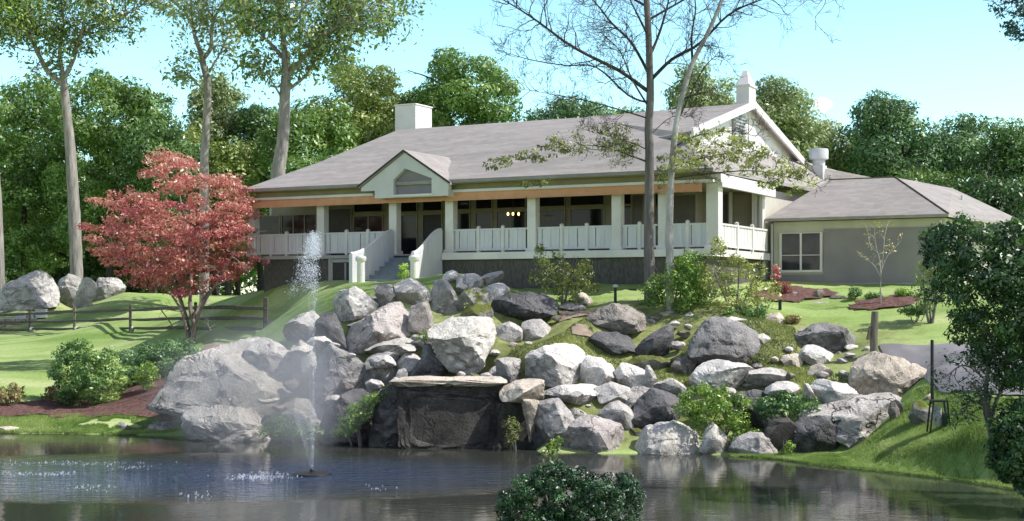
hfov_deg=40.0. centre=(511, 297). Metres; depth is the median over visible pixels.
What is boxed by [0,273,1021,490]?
ground
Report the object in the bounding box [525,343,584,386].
boulder
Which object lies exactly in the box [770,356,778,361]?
loose stone
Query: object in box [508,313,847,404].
grass
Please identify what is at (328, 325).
boulder
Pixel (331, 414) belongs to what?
boulder
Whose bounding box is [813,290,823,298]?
boulder
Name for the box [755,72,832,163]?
woodland tree
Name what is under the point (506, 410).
boulder
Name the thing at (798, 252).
window
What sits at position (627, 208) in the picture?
window
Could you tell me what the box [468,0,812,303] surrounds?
bare tree
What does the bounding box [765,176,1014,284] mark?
annex building
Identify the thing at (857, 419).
boulder
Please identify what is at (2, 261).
tall tree
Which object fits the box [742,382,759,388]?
filler stone
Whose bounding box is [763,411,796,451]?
boulder
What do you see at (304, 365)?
boulder
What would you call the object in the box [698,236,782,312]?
shrub
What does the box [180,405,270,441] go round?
boulder
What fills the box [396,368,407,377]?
boulder
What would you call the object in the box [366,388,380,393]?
boulder
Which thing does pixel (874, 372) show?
boulder
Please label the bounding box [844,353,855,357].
loose stone
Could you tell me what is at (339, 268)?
cellar door
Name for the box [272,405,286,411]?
filler stone
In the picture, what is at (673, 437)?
boulder
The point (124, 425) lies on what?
boulder
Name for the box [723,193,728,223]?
window
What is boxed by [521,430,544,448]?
boulder
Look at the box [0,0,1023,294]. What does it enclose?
sky
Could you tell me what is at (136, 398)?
mulch bed
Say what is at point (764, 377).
boulder
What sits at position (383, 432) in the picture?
boulder
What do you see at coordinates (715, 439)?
boulder
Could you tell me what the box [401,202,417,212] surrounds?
window
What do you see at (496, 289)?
boulder
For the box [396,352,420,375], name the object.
boulder
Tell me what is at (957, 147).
woodland tree
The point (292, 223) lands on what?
window
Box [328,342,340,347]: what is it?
loose stone
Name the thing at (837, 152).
woodland tree
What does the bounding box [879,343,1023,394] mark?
driveway
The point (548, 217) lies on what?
window
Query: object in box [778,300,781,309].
marker post
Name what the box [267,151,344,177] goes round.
woodland tree
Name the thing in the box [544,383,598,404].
boulder
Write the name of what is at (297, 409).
boulder
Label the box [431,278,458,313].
boulder
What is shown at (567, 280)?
shrub
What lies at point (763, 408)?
shrub
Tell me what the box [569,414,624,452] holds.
boulder
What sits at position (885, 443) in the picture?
grass
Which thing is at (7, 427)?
boulder
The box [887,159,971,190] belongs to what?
woodland tree
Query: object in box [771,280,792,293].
shrub
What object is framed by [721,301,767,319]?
shrub
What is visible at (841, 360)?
loose stone
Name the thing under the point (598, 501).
shrub
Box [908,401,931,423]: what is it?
boulder
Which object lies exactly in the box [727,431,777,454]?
boulder
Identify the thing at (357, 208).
window
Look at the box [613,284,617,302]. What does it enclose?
path light
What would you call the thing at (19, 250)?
woodland tree
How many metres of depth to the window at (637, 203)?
56.72 m
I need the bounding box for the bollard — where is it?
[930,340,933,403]
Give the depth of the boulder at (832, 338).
45.80 m
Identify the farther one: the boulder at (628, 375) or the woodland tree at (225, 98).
the woodland tree at (225, 98)
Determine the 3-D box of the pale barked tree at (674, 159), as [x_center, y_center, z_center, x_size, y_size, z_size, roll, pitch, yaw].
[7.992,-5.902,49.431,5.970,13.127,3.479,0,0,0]
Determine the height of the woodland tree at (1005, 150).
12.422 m
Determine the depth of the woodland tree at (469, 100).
99.82 m
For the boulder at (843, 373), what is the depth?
43.77 m
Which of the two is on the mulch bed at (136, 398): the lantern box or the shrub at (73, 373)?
the shrub at (73, 373)
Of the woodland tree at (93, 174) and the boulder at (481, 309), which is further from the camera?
the woodland tree at (93, 174)
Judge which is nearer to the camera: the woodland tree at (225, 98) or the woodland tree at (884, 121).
the woodland tree at (884, 121)
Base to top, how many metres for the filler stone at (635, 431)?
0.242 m
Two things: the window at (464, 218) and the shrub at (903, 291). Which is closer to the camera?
the shrub at (903, 291)
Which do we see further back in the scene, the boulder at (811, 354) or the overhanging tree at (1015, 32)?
the boulder at (811, 354)
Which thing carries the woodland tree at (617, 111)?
on the ground at (26, 360)
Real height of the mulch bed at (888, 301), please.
0.553 m
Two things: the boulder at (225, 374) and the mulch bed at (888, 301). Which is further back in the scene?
the mulch bed at (888, 301)
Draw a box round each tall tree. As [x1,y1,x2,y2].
[0,0,65,311]
[0,0,184,278]
[150,0,259,304]
[197,0,444,255]
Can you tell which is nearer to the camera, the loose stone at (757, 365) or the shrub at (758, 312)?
the loose stone at (757, 365)
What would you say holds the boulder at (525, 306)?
on the ground at (26, 360)
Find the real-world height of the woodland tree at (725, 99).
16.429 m
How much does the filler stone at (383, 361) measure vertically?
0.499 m
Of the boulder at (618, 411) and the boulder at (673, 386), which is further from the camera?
the boulder at (673, 386)
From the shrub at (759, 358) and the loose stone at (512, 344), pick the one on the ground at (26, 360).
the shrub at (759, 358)
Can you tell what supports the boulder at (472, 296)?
on the ground at (26, 360)
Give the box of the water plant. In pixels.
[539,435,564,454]
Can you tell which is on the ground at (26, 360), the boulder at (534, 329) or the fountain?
the boulder at (534, 329)
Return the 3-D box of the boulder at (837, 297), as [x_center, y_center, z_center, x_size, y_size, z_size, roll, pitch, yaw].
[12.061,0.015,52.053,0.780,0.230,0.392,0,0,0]
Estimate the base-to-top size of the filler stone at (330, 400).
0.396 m
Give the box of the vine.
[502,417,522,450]
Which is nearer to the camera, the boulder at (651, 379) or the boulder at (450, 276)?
the boulder at (651, 379)
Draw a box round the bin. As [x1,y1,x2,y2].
[35,309,47,317]
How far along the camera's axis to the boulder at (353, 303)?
49.37 m
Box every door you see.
[329,208,351,254]
[331,260,348,279]
[401,214,417,253]
[422,213,442,252]
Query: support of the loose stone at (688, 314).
on the ground at (26, 360)
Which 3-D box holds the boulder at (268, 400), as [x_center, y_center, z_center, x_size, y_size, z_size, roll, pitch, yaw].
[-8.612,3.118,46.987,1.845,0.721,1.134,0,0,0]
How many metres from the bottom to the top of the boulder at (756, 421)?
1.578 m
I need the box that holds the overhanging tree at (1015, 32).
[983,0,1023,49]
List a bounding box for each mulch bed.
[0,376,180,421]
[750,285,837,301]
[848,294,919,308]
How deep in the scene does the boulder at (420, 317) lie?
48.62 m
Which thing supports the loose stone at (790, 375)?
on the ground at (26, 360)
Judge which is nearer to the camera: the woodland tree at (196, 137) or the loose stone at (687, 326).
the loose stone at (687, 326)
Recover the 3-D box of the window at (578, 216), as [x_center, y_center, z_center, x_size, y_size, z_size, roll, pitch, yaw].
[3.093,-3.045,57.756,1.584,1.281,0.067,0,0,28]
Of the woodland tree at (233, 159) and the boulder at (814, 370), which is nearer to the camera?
the boulder at (814, 370)
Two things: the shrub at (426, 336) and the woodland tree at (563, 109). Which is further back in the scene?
the woodland tree at (563, 109)
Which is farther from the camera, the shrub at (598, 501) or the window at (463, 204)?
the window at (463, 204)
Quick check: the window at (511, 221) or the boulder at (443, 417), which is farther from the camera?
the window at (511, 221)
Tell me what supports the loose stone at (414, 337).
on the filler stone at (420, 342)
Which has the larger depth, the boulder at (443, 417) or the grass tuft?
the grass tuft
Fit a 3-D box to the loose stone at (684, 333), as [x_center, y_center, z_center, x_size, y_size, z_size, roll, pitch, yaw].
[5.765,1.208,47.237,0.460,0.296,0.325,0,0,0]
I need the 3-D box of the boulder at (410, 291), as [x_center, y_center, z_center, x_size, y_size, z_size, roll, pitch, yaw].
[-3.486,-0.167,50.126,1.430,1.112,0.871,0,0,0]
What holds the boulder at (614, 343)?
on the ground at (26, 360)
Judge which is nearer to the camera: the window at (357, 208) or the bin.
the window at (357, 208)
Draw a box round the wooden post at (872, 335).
[866,311,877,351]
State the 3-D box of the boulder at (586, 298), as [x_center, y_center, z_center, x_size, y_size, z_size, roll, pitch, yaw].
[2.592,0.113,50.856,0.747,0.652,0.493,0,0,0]
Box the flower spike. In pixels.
[770,264,780,281]
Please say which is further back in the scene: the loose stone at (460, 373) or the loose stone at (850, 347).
the loose stone at (850, 347)
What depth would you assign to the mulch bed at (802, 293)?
52.51 m
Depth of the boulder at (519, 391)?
43.32 m
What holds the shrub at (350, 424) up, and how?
on the ground at (26, 360)
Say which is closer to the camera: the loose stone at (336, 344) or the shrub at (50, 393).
the loose stone at (336, 344)
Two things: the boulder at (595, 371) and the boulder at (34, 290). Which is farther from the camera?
the boulder at (34, 290)
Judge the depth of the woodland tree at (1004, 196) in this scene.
90.65 m
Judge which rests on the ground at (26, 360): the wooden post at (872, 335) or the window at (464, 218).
the wooden post at (872, 335)
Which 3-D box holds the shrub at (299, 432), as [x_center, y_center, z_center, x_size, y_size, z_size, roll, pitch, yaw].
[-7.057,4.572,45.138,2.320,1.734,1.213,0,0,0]
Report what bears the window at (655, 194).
in the clubhouse
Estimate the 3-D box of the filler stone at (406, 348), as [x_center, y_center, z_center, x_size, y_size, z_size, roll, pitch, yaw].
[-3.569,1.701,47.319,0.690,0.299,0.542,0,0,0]
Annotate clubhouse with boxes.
[240,71,866,291]
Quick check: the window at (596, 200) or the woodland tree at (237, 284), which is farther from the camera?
the woodland tree at (237, 284)
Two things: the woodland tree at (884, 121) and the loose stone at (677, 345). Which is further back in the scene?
the woodland tree at (884, 121)
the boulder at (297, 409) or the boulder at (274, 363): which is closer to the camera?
the boulder at (297, 409)
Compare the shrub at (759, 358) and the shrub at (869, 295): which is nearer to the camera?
the shrub at (759, 358)
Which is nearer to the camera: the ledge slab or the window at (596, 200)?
the ledge slab
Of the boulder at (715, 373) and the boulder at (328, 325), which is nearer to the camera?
the boulder at (715, 373)
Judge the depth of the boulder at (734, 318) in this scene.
47.17 m
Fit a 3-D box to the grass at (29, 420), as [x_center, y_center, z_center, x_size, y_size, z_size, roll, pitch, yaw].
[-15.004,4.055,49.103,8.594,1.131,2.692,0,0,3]
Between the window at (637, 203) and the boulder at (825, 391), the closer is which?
the boulder at (825, 391)
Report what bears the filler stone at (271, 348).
on the boulder at (274, 363)
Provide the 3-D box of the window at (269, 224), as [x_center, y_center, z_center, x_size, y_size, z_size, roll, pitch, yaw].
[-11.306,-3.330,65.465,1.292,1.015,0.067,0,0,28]
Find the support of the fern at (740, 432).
on the ground at (26, 360)
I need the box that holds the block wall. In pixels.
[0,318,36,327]
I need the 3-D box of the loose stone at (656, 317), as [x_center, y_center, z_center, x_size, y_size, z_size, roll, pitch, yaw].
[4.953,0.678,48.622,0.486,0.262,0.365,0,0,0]
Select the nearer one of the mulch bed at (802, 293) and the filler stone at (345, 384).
the filler stone at (345, 384)
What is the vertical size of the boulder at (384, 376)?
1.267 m
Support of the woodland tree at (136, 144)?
on the ground at (26, 360)
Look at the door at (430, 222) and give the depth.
61.31 m
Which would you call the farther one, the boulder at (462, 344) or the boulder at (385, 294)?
the boulder at (385, 294)
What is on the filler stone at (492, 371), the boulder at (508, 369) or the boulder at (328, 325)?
the boulder at (508, 369)
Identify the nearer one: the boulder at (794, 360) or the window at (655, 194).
the boulder at (794, 360)
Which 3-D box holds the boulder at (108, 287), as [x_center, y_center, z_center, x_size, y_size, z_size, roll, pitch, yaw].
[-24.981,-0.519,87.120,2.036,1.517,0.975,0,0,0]
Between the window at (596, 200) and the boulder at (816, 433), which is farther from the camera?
the window at (596, 200)
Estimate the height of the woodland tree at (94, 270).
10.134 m
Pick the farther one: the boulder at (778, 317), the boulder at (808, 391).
the boulder at (778, 317)
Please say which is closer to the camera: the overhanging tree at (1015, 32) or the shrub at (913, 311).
the overhanging tree at (1015, 32)
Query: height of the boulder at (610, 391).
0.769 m
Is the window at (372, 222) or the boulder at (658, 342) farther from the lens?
the window at (372, 222)
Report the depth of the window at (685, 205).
55.74 m
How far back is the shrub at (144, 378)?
51.78 m
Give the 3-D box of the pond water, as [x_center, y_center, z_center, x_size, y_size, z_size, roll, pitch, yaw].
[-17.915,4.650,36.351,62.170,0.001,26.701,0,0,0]
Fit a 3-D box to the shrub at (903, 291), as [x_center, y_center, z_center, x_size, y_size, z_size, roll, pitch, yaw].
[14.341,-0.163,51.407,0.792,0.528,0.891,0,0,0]
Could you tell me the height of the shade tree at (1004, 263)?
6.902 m
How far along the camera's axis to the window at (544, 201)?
58.50 m
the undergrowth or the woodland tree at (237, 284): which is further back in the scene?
the undergrowth
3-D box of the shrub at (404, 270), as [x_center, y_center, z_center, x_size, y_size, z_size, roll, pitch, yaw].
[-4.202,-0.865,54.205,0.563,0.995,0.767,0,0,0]
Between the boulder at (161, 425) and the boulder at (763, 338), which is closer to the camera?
the boulder at (763, 338)
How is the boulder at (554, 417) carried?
on the ground at (26, 360)
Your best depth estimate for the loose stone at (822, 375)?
43.55 m
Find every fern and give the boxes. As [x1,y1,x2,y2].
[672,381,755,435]
[728,427,762,441]
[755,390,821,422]
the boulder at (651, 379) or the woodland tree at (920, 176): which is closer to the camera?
the boulder at (651, 379)
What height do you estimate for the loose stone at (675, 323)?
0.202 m
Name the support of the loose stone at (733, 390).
on the boulder at (756, 421)
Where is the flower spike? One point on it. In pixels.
(775, 269)
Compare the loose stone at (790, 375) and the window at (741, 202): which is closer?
the loose stone at (790, 375)
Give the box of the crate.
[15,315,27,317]
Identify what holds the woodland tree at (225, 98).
on the ground at (26, 360)
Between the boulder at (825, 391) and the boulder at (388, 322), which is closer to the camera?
the boulder at (825, 391)
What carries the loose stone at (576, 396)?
on the boulder at (564, 392)
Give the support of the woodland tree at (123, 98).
on the ground at (26, 360)
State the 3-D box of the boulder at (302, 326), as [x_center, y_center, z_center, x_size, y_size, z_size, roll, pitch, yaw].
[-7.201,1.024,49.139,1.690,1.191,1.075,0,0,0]
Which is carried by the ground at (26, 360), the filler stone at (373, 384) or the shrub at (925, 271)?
the shrub at (925, 271)
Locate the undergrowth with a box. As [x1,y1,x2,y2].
[146,249,998,294]
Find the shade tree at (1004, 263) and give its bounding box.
[915,210,1023,496]
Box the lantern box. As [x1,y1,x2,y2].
[926,399,949,432]
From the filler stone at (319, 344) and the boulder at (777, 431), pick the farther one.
the filler stone at (319, 344)
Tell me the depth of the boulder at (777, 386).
42.96 m
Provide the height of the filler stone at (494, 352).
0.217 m
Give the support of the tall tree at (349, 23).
on the ground at (26, 360)
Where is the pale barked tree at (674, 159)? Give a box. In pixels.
[656,0,833,309]
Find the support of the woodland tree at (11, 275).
on the ground at (26, 360)
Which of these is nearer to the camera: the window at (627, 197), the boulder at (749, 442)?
the boulder at (749, 442)
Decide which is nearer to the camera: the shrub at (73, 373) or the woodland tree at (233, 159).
the shrub at (73, 373)
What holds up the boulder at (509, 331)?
on the ground at (26, 360)
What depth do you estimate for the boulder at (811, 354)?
44.82 m
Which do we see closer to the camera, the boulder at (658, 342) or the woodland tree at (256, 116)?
the boulder at (658, 342)
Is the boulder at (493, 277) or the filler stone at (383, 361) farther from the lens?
the boulder at (493, 277)
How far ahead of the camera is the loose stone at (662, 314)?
48.83 m
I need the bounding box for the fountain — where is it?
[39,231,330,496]
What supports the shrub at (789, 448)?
on the ground at (26, 360)
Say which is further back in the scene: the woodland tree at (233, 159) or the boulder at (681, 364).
the woodland tree at (233, 159)
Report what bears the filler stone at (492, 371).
on the filler stone
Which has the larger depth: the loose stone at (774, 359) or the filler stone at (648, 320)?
the filler stone at (648, 320)
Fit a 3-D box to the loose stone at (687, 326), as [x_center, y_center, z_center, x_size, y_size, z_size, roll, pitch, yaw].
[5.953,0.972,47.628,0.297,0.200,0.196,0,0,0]
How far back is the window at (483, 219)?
60.05 m
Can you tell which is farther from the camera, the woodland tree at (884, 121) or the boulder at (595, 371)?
the woodland tree at (884, 121)
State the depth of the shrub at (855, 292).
51.38 m
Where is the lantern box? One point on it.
(939, 422)
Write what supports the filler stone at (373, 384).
on the boulder at (371, 391)
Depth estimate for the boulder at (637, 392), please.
44.27 m
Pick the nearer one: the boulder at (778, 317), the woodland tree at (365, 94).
the boulder at (778, 317)
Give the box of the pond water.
[0,433,1023,520]
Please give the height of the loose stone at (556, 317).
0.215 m
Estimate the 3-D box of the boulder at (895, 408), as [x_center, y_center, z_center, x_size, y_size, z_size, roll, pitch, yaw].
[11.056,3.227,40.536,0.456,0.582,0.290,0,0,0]
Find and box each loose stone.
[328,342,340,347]
[347,353,355,357]
[410,334,420,340]
[457,371,465,375]
[480,372,491,375]
[509,342,517,346]
[551,315,561,320]
[569,391,583,402]
[649,314,661,320]
[657,312,669,316]
[665,309,674,313]
[670,321,679,326]
[671,341,683,350]
[677,329,689,337]
[684,312,693,316]
[684,324,691,328]
[728,388,735,394]
[752,363,762,367]
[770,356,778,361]
[784,346,792,352]
[786,372,794,378]
[816,371,828,378]
[837,357,847,363]
[844,344,857,350]
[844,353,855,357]
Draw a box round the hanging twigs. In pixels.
[800,0,844,42]
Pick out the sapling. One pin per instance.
(881, 267)
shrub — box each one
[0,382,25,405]
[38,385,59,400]
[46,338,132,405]
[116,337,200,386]
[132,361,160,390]
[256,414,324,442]
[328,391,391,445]
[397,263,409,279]
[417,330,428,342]
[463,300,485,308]
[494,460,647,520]
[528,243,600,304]
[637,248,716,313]
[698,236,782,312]
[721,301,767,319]
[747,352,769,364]
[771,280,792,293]
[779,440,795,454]
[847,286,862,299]
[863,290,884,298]
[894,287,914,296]
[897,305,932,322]
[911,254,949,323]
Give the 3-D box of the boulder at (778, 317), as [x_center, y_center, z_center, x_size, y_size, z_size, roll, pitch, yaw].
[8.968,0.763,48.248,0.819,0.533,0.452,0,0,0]
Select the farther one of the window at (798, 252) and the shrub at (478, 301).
the window at (798, 252)
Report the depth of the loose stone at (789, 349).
45.45 m
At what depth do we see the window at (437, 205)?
61.28 m
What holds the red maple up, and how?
on the ground at (26, 360)
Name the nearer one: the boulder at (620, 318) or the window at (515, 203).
the boulder at (620, 318)
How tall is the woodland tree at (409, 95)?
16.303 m
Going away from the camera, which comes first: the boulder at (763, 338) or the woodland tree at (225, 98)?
the boulder at (763, 338)
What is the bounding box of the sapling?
[859,215,902,302]
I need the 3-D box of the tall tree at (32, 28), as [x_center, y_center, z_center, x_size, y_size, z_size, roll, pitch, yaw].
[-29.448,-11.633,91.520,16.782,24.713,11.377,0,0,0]
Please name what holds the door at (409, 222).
in the clubhouse
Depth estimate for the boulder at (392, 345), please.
47.89 m
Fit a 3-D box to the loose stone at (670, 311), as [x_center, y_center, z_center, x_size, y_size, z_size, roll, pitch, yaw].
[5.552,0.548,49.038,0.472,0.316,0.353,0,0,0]
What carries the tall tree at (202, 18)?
on the ground at (26, 360)
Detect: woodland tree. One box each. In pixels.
[0,73,88,276]
[0,126,38,282]
[4,175,98,300]
[25,66,177,277]
[60,187,186,293]
[76,149,138,291]
[103,112,200,292]
[160,118,220,294]
[176,209,269,294]
[177,132,267,294]
[182,72,251,294]
[231,102,277,290]
[251,98,364,171]
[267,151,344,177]
[304,53,406,154]
[392,80,456,124]
[393,45,524,126]
[523,95,607,120]
[599,105,644,115]
[658,58,738,110]
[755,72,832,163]
[803,119,873,172]
[835,88,945,179]
[844,137,907,173]
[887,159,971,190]
[896,136,972,179]
[904,111,999,188]
[940,160,1023,246]
[962,112,1023,217]
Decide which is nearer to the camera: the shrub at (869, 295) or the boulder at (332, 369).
the boulder at (332, 369)
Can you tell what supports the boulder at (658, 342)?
on the ground at (26, 360)
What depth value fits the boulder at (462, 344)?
46.29 m
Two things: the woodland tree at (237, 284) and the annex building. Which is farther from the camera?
the woodland tree at (237, 284)
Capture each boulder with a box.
[0,270,59,311]
[0,426,18,429]
[58,274,81,307]
[74,277,96,308]
[93,277,125,300]
[118,422,129,429]
[145,336,294,419]
[146,421,180,429]
[156,412,172,418]
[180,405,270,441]
[201,342,221,350]
[244,337,292,382]
[258,398,279,401]
[268,398,323,439]
[282,310,319,342]
[291,340,317,398]
[311,344,365,411]
[314,312,347,350]
[316,388,375,443]
[333,286,378,321]
[346,301,410,353]
[362,352,399,384]
[364,337,420,355]
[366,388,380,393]
[368,384,398,447]
[374,284,395,307]
[394,278,431,304]
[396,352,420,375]
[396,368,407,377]
[396,376,504,448]
[408,302,433,333]
[410,343,447,375]
[427,316,496,375]
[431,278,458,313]
[442,270,458,282]
[456,273,483,293]
[456,288,490,311]
[460,301,493,317]
[482,271,504,285]
[484,283,509,299]
[491,291,558,320]
[495,321,522,342]
[495,357,520,381]
[496,402,527,447]
[499,378,544,402]
[521,319,550,340]
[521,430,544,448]
[522,399,538,442]
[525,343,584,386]
[535,398,574,447]
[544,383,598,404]
[558,302,585,310]
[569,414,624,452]
[574,292,592,305]
[580,355,615,385]
[586,303,646,333]
[588,331,635,355]
[594,381,630,404]
[597,400,634,429]
[614,362,645,387]
[624,386,650,408]
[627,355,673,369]
[631,388,682,427]
[634,325,673,356]
[634,420,699,454]
[644,365,657,387]
[653,378,690,396]
[671,356,698,374]
[685,316,760,363]
[688,359,753,390]
[698,423,730,454]
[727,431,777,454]
[728,316,745,321]
[733,389,779,430]
[744,367,787,387]
[758,333,770,343]
[762,312,784,322]
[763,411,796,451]
[764,381,801,397]
[779,353,802,367]
[793,415,839,452]
[794,322,856,353]
[798,344,833,364]
[798,392,901,448]
[802,383,814,398]
[806,363,832,375]
[810,379,858,403]
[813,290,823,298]
[829,295,845,298]
[838,370,849,376]
[848,351,926,396]
[888,400,902,419]
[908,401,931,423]
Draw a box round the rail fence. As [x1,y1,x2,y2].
[0,297,267,331]
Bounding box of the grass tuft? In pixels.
[784,314,801,324]
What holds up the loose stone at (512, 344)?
on the grass at (767, 323)
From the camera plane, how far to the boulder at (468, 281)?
50.55 m
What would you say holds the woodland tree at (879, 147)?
on the ground at (26, 360)
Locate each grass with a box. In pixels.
[0,410,181,433]
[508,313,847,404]
[728,384,1020,488]
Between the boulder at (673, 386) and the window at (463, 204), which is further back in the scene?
the window at (463, 204)
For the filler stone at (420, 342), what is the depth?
47.67 m
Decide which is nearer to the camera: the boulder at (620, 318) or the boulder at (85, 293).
the boulder at (620, 318)
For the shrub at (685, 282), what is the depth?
48.91 m
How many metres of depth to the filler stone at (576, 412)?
43.83 m
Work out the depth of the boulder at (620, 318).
47.93 m
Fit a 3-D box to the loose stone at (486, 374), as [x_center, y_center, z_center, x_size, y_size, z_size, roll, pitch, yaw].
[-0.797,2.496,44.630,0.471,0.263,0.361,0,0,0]
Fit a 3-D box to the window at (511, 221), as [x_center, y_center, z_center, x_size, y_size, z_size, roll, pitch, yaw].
[-0.033,-3.074,59.428,1.424,1.198,0.067,0,0,28]
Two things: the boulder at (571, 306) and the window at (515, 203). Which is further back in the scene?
the window at (515, 203)
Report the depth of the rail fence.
67.37 m
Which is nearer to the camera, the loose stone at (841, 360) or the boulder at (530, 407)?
the boulder at (530, 407)
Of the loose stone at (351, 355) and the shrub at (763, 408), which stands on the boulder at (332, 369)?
the loose stone at (351, 355)
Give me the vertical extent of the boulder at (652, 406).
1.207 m
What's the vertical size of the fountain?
7.840 m
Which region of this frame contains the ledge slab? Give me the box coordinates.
[388,376,507,386]
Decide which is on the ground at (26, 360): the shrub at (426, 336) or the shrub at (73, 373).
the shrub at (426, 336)
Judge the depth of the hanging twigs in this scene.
45.99 m
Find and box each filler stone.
[267,343,284,349]
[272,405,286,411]
[283,378,299,390]
[291,345,312,352]
[306,336,331,352]
[324,394,339,405]
[339,379,355,389]
[365,379,383,389]
[369,354,395,368]
[396,344,415,352]
[414,335,429,346]
[488,349,499,355]
[488,366,495,375]
[569,408,586,418]
[630,428,640,435]
[646,316,656,323]
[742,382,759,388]
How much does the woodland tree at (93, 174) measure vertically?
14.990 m
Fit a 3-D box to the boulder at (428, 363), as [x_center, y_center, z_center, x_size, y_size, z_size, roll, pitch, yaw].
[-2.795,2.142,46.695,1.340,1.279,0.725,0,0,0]
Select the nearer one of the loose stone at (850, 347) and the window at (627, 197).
the loose stone at (850, 347)
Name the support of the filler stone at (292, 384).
on the boulder at (225, 374)
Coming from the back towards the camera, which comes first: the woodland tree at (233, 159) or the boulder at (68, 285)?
the woodland tree at (233, 159)
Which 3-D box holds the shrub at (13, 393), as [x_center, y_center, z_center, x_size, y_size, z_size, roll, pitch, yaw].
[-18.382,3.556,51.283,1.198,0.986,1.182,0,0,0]
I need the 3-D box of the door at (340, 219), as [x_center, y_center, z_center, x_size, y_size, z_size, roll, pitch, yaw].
[-7.859,-2.910,63.618,1.487,2.290,0.067,0,0,28]
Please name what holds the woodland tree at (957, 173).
on the ground at (26, 360)
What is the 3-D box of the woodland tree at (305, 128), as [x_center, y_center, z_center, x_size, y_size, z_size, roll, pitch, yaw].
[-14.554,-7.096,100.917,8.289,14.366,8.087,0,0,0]
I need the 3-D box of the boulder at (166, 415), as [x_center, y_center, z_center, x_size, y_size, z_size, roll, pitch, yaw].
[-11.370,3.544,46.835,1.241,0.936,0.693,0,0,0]
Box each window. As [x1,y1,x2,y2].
[260,215,280,236]
[281,214,316,236]
[353,203,383,212]
[353,215,383,238]
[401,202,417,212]
[422,201,442,211]
[458,200,470,209]
[458,212,470,238]
[475,199,492,209]
[475,211,492,238]
[496,197,525,208]
[496,210,525,227]
[540,197,565,207]
[540,209,565,226]
[570,194,604,206]
[570,207,604,239]
[624,194,631,204]
[624,205,631,228]
[631,194,643,224]
[654,193,657,229]
[673,194,696,230]
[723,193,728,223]
[732,193,751,226]
[779,232,822,272]
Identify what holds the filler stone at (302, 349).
on the boulder at (304, 365)
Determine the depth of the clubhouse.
57.74 m
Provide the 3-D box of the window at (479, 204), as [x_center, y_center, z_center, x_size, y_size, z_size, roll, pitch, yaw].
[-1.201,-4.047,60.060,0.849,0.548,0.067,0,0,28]
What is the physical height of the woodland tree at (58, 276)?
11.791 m
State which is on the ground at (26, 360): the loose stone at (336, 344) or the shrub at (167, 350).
the shrub at (167, 350)
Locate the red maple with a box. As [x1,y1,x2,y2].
[74,147,270,345]
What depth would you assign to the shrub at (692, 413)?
42.28 m
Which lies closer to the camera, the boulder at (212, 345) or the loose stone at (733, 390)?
the loose stone at (733, 390)

